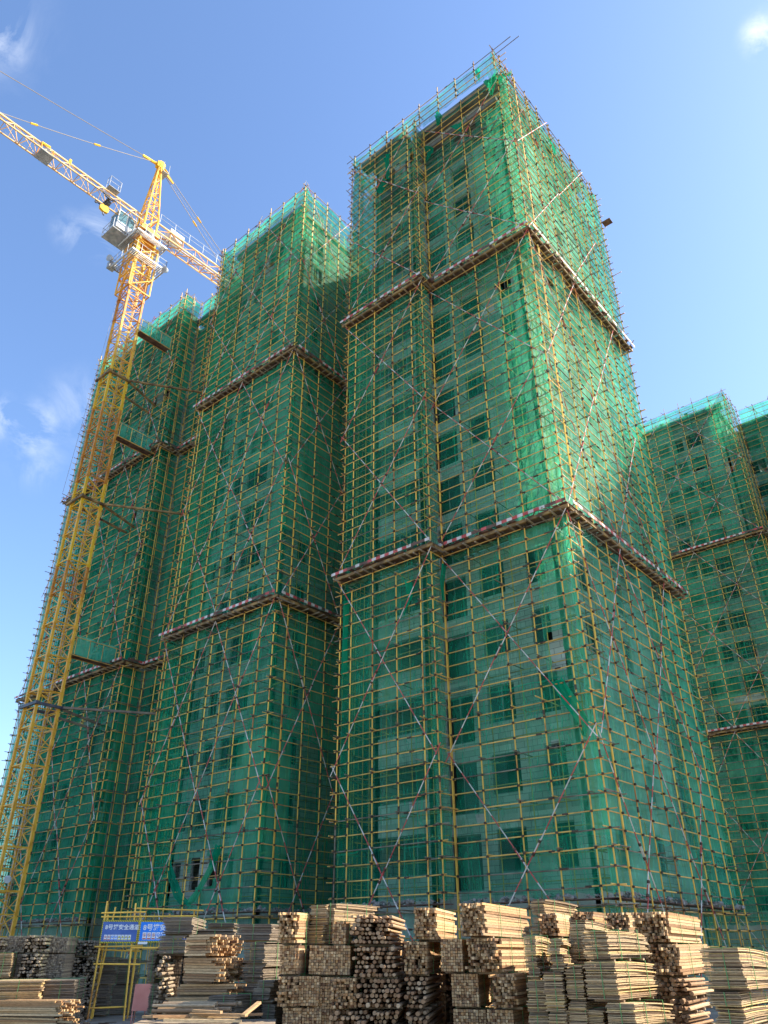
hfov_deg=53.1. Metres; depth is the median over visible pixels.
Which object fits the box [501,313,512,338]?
window
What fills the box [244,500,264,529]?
window
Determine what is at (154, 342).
access walkway
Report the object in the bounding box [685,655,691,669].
window
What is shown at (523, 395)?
window
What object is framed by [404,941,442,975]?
timber bundle
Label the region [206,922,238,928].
board bundle
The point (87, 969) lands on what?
log bundle
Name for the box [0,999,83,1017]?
timber bundle
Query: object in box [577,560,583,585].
window
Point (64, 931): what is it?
apartment tower
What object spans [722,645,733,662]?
window
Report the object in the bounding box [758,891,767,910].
window
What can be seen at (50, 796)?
window
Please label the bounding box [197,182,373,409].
tube scaffold
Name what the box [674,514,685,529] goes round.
window
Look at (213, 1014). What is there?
loose plank
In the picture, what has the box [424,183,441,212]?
window
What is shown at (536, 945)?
board bundle
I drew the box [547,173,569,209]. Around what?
window
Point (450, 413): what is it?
window
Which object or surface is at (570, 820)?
window
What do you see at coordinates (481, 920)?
timber bundle
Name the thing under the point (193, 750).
window
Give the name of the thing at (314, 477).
tube scaffold
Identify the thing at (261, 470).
window
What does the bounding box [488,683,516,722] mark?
window
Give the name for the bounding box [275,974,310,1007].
timber bundle
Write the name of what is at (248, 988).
board bundle
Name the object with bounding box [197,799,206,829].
window
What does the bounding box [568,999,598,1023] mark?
board bundle
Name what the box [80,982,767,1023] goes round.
ground
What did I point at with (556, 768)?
window
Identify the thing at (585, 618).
window
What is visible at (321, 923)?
board bundle
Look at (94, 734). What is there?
window
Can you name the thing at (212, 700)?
window
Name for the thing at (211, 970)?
timber bundle
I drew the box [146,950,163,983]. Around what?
board bundle
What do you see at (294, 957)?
timber bundle
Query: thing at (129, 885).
window
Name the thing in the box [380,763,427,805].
window
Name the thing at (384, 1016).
log bundle
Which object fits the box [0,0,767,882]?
sky
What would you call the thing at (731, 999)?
board bundle
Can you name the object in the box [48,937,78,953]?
timber bundle
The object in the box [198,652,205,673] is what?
window
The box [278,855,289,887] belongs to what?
window
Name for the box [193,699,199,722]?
window
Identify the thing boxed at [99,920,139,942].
safety sign
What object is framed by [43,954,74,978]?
timber bundle
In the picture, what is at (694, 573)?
window
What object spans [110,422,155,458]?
access walkway
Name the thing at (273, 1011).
board bundle
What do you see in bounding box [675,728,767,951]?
tube scaffold
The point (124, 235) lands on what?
tower crane
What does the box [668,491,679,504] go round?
window
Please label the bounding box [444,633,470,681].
window
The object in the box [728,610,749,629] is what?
window
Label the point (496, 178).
window
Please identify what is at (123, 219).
cab window
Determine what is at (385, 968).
log bundle
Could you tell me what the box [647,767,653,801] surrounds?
window
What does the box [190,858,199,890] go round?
window
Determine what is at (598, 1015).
board bundle
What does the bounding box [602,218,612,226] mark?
plywood sheet
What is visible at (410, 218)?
window
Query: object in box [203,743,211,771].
window
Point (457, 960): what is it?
timber bundle
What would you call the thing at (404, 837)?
window
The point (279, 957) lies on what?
timber bundle
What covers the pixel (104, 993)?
board bundle
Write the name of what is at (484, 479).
window
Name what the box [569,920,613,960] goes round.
board bundle
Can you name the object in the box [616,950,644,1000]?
timber bundle
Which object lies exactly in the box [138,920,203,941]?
safety sign
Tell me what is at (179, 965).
timber bundle
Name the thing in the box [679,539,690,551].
window
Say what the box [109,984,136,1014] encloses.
board bundle
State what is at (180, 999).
timber bundle
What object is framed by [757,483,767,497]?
window
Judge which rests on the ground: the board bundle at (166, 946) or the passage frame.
the passage frame
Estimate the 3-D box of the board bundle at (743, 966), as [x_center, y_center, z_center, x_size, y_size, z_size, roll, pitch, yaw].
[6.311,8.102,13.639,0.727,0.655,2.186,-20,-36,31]
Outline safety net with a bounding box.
[3,890,744,924]
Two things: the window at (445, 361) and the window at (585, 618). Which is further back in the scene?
the window at (445, 361)
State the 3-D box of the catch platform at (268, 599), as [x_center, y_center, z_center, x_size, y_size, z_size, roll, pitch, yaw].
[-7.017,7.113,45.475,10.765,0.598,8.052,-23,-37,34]
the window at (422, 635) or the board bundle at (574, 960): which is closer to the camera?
the board bundle at (574, 960)
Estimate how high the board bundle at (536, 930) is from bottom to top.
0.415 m
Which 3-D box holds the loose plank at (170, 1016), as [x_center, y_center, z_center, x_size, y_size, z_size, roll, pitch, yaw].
[-3.912,9.259,14.115,0.701,0.062,0.090,16,-33,-26]
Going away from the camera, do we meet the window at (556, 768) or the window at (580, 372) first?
the window at (556, 768)
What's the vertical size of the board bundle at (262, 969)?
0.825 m
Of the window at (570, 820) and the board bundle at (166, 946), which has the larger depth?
the window at (570, 820)
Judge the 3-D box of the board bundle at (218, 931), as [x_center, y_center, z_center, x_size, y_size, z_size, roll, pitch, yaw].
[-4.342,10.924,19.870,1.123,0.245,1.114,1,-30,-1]
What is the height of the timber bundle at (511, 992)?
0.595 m
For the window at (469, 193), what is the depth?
48.34 m
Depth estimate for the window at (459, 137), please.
52.06 m
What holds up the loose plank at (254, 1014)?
on the plank pile
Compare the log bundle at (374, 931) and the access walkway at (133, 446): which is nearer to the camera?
the log bundle at (374, 931)
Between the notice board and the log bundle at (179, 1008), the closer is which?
the log bundle at (179, 1008)
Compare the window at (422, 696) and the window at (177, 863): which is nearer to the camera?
the window at (422, 696)
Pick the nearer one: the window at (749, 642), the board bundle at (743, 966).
the board bundle at (743, 966)
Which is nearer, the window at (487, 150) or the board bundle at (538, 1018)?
the board bundle at (538, 1018)
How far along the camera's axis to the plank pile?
14.37 m
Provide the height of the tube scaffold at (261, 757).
18.490 m
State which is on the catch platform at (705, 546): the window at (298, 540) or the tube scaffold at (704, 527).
the tube scaffold at (704, 527)
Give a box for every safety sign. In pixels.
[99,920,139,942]
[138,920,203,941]
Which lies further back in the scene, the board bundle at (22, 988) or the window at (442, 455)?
the window at (442, 455)
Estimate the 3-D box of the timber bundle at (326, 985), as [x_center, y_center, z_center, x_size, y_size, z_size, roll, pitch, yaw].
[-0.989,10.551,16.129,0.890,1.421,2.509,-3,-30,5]
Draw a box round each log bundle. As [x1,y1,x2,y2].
[0,937,9,951]
[17,953,48,978]
[24,935,59,953]
[71,957,102,1018]
[74,940,106,956]
[150,999,167,1013]
[150,1001,241,1019]
[155,956,176,976]
[156,977,175,998]
[329,1007,375,1023]
[349,914,405,946]
[352,947,404,978]
[356,977,409,1008]
[370,1005,408,1023]
[404,974,442,1008]
[406,1002,444,1023]
[444,950,488,991]
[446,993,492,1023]
[657,976,713,997]
[670,994,711,1012]
[671,1010,713,1023]
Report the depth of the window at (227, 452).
52.25 m
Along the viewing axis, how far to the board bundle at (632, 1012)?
13.13 m
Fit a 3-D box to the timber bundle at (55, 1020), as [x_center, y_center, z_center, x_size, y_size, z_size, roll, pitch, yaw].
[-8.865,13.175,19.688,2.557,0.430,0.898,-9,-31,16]
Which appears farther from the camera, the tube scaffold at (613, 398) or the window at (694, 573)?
the window at (694, 573)
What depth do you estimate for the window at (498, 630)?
33.92 m
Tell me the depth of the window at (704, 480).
77.22 m
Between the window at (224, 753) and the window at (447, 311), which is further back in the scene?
the window at (447, 311)
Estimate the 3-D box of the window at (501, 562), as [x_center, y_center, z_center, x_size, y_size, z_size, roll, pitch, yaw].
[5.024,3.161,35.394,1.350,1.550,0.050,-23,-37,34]
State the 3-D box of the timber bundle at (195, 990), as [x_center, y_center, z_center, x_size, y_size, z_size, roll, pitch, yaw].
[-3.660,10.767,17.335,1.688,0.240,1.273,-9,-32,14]
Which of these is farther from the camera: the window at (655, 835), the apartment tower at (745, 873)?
the apartment tower at (745, 873)
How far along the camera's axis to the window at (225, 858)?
37.82 m
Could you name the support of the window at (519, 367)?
in the apartment tower at (469, 802)
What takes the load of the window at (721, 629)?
in the apartment tower at (745, 873)
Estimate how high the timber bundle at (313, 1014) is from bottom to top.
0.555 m
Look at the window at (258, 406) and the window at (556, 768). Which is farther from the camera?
the window at (258, 406)
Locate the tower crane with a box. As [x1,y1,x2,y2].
[0,71,236,949]
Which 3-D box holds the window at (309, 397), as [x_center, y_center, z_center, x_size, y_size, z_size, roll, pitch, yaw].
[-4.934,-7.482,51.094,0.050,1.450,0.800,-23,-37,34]
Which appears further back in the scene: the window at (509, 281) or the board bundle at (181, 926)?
the window at (509, 281)
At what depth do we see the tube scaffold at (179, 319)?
64.30 m
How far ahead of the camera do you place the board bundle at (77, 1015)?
22.30 m
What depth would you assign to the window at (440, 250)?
47.79 m
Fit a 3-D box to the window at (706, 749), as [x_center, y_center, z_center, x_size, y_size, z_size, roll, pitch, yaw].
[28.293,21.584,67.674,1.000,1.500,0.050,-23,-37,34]
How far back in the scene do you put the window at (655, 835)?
32.02 m
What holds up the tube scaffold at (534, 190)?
on the catch platform at (429, 284)
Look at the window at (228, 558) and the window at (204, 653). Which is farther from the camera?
the window at (228, 558)
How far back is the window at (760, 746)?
65.06 m
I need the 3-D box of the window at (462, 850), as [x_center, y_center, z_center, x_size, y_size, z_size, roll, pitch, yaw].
[3.396,14.068,30.792,1.500,2.050,0.050,-23,-37,34]
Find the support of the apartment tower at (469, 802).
on the ground
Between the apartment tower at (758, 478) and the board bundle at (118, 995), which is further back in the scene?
the apartment tower at (758, 478)
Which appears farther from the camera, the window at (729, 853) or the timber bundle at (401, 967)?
the window at (729, 853)
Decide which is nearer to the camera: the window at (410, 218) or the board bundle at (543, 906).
the board bundle at (543, 906)
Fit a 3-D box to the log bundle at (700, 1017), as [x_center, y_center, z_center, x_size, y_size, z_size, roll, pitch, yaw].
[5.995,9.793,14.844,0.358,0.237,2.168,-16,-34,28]
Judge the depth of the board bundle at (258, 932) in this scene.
18.47 m
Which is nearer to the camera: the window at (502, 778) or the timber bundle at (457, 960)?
the timber bundle at (457, 960)
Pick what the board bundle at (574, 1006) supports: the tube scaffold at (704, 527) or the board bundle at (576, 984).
the board bundle at (576, 984)
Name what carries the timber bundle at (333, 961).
on the timber bundle at (326, 985)
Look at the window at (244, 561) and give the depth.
46.24 m
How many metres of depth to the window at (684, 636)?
73.18 m
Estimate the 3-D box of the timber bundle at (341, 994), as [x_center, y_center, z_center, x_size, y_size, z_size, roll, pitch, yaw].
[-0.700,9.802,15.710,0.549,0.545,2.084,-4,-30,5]
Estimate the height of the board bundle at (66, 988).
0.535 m
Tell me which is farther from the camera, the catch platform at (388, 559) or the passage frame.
the catch platform at (388, 559)
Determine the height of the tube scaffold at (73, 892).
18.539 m
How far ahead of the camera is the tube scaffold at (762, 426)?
79.32 m
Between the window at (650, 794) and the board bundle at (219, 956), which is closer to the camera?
the board bundle at (219, 956)
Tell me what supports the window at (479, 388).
in the apartment tower at (469, 802)
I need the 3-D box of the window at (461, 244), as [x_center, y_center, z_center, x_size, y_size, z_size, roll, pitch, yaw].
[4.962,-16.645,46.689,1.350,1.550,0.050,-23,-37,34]
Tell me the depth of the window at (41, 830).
50.81 m
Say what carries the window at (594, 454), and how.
in the apartment tower at (469, 802)
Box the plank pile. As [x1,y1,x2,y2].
[133,1019,275,1023]
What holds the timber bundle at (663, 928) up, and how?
on the timber bundle at (677, 960)
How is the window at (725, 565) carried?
in the apartment tower at (745, 873)
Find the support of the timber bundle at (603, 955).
on the log bundle
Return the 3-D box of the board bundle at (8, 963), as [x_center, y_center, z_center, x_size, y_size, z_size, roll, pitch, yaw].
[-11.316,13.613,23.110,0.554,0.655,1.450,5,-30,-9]
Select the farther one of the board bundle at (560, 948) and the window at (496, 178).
the window at (496, 178)
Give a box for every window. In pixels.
[36,830,45,855]
[46,785,55,809]
[51,831,60,852]
[86,734,96,756]
[94,692,103,713]
[110,211,134,228]
[119,872,131,910]
[125,605,135,632]
[175,863,180,882]
[180,805,187,831]
[186,750,193,775]
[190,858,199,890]
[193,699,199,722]
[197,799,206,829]
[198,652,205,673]
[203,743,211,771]
[208,854,229,889]
[210,692,216,717]
[214,525,219,543]
[214,643,222,668]
[214,792,238,827]
[220,598,227,613]
[220,735,243,769]
[223,452,228,468]
[224,555,231,577]
[225,682,248,715]
[229,515,236,536]
[230,633,250,664]
[236,585,256,608]
[238,441,244,459]
[239,543,257,571]
[241,407,247,425]
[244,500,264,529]
[247,462,267,490]
[255,396,270,417]
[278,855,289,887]
[287,735,296,764]
[288,794,292,823]
[290,681,298,708]
[292,631,301,657]
[298,540,306,564]
[306,389,313,407]
[311,325,317,342]
[316,269,320,283]
[380,218,410,247]
[380,251,408,284]
[380,317,412,351]
[380,392,415,425]
[380,434,416,473]
[380,528,418,554]
[380,580,418,620]
[380,635,422,677]
[380,696,424,739]
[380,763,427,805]
[380,834,429,877]
[381,354,414,386]
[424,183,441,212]
[426,137,459,180]
[426,212,443,243]
[427,243,445,273]
[429,291,439,309]
[430,311,448,345]
[431,347,452,384]
[433,387,455,425]
[435,430,456,469]
[437,475,460,516]
[439,524,461,566]
[442,576,467,622]
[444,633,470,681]
[446,694,472,745]
[449,761,479,815]
[452,164,466,187]
[452,834,483,891]
[454,193,469,215]
[456,224,472,249]
[461,292,478,320]
[463,330,483,358]
[464,112,494,151]
[466,369,486,398]
[469,412,489,444]
[472,458,495,490]
[476,508,497,529]
[480,562,502,598]
[484,620,510,655]
[485,144,494,163]
[488,175,499,196]
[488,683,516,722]
[490,205,503,228]
[493,751,522,794]
[497,273,511,298]
[498,827,529,871]
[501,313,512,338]
[506,353,520,377]
[510,395,523,425]
[515,442,532,474]
[520,493,537,518]
[526,548,541,583]
[532,607,548,642]
[538,671,560,712]
[544,328,552,350]
[546,742,569,786]
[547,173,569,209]
[554,820,578,867]
[556,415,564,436]
[564,458,571,484]
[577,363,583,382]
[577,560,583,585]
[585,618,591,648]
[590,443,597,466]
[596,694,605,718]
[610,755,616,790]
[614,586,622,614]
[616,827,627,870]
[623,642,632,671]
[633,701,642,734]
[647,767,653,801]
[655,835,666,876]
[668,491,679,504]
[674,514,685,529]
[676,626,685,641]
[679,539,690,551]
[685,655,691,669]
[690,566,697,579]
[696,480,715,491]
[698,749,711,765]
[708,588,718,600]
[714,555,734,572]
[717,616,726,632]
[720,853,734,872]
[721,581,741,599]
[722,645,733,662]
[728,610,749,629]
[734,639,756,659]
[742,670,762,690]
[749,703,765,722]
[750,458,767,474]
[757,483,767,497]
[757,738,767,757]
[758,816,767,831]
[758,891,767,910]
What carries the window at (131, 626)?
in the apartment tower at (64, 931)
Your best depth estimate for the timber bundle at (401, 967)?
17.94 m
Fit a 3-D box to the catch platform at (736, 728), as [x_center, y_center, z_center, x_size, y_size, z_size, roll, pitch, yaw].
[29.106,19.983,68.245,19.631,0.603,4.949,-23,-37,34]
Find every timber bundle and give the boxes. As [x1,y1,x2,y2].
[0,954,30,978]
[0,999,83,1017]
[0,1016,79,1023]
[4,936,34,953]
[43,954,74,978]
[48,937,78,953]
[165,996,212,1001]
[170,975,185,996]
[172,955,187,975]
[177,983,246,996]
[182,957,249,983]
[184,934,243,957]
[272,944,309,973]
[275,912,318,944]
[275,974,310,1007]
[279,945,314,975]
[282,1006,306,1023]
[298,975,320,1006]
[302,1008,321,1023]
[307,976,352,1023]
[309,945,363,976]
[331,975,366,1008]
[332,921,350,945]
[361,941,404,988]
[403,941,451,991]
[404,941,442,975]
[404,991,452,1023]
[413,908,456,941]
[441,938,470,973]
[451,972,495,1007]
[453,1005,493,1023]
[458,902,530,938]
[465,937,528,973]
[487,1007,529,1023]
[488,971,541,1008]
[537,913,574,938]
[543,938,571,965]
[570,912,606,928]
[578,947,624,961]
[604,912,635,932]
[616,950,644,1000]
[631,912,702,943]
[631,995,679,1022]
[645,943,712,976]
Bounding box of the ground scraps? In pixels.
[80,1016,139,1023]
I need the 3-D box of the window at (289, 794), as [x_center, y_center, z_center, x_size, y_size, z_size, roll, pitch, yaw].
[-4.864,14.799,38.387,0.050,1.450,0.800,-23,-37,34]
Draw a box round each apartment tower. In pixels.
[0,297,235,983]
[161,203,370,982]
[361,72,714,1005]
[617,409,767,972]
[736,414,767,528]
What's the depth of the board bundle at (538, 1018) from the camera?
13.78 m
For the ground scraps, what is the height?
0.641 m
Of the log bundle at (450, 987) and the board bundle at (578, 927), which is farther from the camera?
the log bundle at (450, 987)
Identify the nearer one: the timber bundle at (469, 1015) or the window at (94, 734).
the timber bundle at (469, 1015)
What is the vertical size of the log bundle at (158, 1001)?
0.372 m
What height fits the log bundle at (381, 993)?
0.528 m
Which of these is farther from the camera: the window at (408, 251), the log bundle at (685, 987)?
the window at (408, 251)
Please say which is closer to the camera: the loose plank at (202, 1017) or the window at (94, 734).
the loose plank at (202, 1017)
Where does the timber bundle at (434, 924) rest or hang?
on the timber bundle at (423, 959)
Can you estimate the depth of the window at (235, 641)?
43.40 m
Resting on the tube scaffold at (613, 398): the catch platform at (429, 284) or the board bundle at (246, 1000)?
the catch platform at (429, 284)
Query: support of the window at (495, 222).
in the apartment tower at (469, 802)
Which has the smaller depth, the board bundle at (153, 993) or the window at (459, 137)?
the board bundle at (153, 993)
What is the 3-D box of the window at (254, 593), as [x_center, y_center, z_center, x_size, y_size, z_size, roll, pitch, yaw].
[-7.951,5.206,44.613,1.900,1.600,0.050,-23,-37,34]
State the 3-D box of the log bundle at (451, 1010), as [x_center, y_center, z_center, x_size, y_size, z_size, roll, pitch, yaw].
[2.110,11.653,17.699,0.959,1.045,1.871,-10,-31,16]
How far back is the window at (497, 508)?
37.28 m
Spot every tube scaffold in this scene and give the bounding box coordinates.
[0,653,196,983]
[19,429,223,696]
[64,269,241,500]
[116,598,372,983]
[163,350,372,635]
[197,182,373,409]
[326,508,767,1010]
[335,229,681,594]
[345,64,628,341]
[347,36,594,204]
[616,389,767,562]
[645,531,767,732]
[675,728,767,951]
[739,396,767,512]
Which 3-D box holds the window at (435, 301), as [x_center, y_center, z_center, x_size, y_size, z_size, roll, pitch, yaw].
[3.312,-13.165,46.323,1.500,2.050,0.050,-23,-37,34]
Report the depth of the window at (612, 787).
30.90 m
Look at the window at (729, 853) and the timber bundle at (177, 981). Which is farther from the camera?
the window at (729, 853)
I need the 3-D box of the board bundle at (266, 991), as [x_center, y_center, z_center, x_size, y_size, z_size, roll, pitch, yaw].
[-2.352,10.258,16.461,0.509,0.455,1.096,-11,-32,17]
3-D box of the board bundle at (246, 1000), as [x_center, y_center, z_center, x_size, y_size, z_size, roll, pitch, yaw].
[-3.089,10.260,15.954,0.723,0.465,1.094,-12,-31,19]
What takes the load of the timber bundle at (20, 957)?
on the ground
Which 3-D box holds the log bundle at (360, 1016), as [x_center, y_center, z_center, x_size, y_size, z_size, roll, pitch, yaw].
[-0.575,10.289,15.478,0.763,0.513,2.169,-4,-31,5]
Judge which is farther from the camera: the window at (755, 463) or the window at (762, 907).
the window at (755, 463)
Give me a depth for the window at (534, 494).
35.64 m
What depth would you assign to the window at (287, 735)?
40.02 m
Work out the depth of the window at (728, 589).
71.71 m
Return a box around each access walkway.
[64,635,119,669]
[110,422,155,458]
[133,318,174,353]
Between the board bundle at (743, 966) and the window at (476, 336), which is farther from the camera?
the window at (476, 336)
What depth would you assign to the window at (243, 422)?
52.81 m
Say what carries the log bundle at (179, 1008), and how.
on the log bundle
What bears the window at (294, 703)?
in the apartment tower at (196, 870)
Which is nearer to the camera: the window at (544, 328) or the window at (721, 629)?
the window at (544, 328)
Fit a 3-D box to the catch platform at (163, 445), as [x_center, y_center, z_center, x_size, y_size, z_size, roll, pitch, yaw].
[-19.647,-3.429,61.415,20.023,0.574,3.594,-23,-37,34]
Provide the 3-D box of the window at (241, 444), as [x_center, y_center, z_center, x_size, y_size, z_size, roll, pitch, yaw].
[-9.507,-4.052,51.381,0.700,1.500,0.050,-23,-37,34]
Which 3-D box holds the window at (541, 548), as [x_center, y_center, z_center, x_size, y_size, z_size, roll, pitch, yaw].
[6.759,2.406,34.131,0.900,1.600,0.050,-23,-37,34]
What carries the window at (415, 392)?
in the apartment tower at (469, 802)
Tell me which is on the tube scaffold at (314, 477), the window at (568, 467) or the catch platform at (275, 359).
the catch platform at (275, 359)
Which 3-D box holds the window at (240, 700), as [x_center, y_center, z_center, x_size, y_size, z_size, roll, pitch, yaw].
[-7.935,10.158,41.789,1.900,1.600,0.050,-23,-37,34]
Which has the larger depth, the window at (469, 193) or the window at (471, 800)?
the window at (469, 193)
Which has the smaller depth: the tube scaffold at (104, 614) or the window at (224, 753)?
the window at (224, 753)
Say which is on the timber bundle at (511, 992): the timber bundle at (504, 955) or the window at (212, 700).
the timber bundle at (504, 955)
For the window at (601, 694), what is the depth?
32.21 m
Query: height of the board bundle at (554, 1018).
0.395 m
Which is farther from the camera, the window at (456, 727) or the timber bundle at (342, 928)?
the window at (456, 727)
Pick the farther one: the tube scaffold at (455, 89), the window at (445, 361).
the tube scaffold at (455, 89)
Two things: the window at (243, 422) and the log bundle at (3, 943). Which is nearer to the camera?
the log bundle at (3, 943)
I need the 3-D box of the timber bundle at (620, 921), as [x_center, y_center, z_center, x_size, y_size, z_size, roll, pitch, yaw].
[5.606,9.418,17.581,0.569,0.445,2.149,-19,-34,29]
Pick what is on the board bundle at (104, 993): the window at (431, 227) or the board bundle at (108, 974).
the board bundle at (108, 974)
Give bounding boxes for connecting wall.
[366,268,375,912]
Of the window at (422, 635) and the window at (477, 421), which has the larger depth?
the window at (477, 421)
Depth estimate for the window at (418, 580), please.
37.81 m
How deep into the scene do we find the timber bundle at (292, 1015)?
15.05 m
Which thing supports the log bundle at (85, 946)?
on the log bundle at (87, 969)
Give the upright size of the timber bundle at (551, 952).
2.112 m
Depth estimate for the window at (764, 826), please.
62.76 m
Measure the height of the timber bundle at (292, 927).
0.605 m
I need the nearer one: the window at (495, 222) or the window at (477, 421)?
the window at (477, 421)
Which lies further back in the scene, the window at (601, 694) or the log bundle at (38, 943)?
the window at (601, 694)
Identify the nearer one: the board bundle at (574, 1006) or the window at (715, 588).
the board bundle at (574, 1006)
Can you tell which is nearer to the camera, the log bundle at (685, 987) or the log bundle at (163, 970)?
the log bundle at (685, 987)
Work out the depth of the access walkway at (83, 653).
49.34 m
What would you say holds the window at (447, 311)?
in the apartment tower at (469, 802)
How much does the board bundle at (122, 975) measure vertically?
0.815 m
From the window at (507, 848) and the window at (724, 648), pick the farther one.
the window at (724, 648)
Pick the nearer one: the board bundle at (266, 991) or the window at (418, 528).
the board bundle at (266, 991)
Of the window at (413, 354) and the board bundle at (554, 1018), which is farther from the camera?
the window at (413, 354)
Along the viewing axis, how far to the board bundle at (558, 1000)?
13.72 m
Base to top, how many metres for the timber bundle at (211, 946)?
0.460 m
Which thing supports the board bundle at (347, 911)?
on the timber bundle at (333, 961)
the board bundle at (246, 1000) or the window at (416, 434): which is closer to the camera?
the board bundle at (246, 1000)
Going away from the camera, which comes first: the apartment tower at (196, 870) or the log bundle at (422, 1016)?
the log bundle at (422, 1016)
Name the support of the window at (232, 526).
in the apartment tower at (196, 870)
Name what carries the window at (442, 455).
in the apartment tower at (469, 802)
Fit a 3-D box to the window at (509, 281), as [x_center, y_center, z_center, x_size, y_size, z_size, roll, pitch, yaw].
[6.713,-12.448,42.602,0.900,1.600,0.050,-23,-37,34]
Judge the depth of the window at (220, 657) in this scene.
44.34 m
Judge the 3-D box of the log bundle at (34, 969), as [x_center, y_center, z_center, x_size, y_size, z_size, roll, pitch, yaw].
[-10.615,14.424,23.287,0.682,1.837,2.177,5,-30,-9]
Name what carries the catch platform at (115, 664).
on the tube scaffold at (73, 892)
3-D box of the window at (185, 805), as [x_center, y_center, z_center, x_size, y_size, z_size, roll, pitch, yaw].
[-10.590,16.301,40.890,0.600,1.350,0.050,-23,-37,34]
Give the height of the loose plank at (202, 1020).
0.069 m
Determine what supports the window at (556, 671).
in the apartment tower at (469, 802)
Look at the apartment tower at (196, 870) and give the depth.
43.34 m
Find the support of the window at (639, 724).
in the apartment tower at (469, 802)
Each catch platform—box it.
[14,647,196,703]
[61,421,224,504]
[159,588,373,645]
[193,342,372,416]
[331,496,687,603]
[340,220,634,356]
[643,526,767,568]
[672,720,767,742]
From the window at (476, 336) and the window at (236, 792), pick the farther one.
the window at (476, 336)
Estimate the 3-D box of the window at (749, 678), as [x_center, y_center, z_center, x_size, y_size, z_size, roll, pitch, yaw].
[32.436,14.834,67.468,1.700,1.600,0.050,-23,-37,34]
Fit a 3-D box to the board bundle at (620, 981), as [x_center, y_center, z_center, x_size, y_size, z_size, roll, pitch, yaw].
[4.359,8.536,14.029,0.660,0.615,1.988,-21,-36,31]
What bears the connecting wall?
on the ground
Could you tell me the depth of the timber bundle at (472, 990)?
15.01 m
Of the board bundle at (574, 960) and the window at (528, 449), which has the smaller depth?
the board bundle at (574, 960)
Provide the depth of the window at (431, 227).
49.14 m
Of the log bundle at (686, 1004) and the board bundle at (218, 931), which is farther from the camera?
the board bundle at (218, 931)
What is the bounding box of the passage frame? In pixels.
[86,897,203,1020]
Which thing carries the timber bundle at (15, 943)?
on the timber bundle at (20, 957)
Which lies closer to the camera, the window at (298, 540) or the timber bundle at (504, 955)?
the timber bundle at (504, 955)
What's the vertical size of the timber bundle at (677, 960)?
0.565 m
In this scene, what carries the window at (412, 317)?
in the apartment tower at (469, 802)
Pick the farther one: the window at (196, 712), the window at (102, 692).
the window at (102, 692)
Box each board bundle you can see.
[0,952,21,977]
[0,979,50,999]
[42,977,88,998]
[72,998,84,1022]
[82,957,120,984]
[84,985,112,1016]
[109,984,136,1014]
[115,957,140,984]
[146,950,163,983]
[146,982,160,1014]
[157,936,190,955]
[162,917,205,935]
[185,943,236,983]
[194,929,236,934]
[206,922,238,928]
[207,993,261,1018]
[236,924,285,941]
[240,941,286,983]
[243,984,264,1018]
[252,979,280,1004]
[261,1003,284,1023]
[306,905,344,945]
[325,903,377,944]
[524,935,552,978]
[526,978,549,1013]
[528,1012,550,1023]
[530,899,577,916]
[530,917,545,936]
[540,940,580,979]
[542,970,570,1013]
[547,938,574,971]
[548,1013,568,1023]
[564,964,595,1000]
[566,1006,610,1023]
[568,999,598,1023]
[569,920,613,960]
[572,961,610,1006]
[580,930,651,961]
[583,960,659,1001]
[605,999,675,1023]
[626,945,669,994]
[699,947,767,991]
[705,988,767,1007]
[713,1003,767,1023]
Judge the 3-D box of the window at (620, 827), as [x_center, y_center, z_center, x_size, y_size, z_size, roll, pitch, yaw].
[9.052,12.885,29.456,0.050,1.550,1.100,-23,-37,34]
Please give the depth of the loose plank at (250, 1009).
14.29 m
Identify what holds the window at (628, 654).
in the apartment tower at (469, 802)
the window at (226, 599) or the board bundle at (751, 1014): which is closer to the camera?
the board bundle at (751, 1014)
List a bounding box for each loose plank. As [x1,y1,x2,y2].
[151,1015,189,1017]
[158,1016,239,1018]
[163,1019,241,1021]
[189,1013,247,1016]
[192,1009,222,1013]
[235,1013,262,1015]
[241,1001,260,1016]
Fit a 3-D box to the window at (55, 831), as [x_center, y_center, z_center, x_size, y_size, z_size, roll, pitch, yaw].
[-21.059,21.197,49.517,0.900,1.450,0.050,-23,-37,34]
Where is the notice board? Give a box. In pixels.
[130,984,151,1023]
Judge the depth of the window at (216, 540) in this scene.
49.37 m
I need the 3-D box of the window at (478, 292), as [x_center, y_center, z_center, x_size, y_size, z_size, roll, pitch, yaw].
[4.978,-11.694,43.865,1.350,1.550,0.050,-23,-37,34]
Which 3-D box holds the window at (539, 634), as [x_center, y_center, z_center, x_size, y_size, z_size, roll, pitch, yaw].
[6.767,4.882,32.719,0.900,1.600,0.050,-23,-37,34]
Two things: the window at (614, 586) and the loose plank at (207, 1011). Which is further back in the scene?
the window at (614, 586)
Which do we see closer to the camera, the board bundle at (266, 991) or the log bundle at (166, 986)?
the board bundle at (266, 991)
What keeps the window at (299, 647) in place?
in the apartment tower at (196, 870)
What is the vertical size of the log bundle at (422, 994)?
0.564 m
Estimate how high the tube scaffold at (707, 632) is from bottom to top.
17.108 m

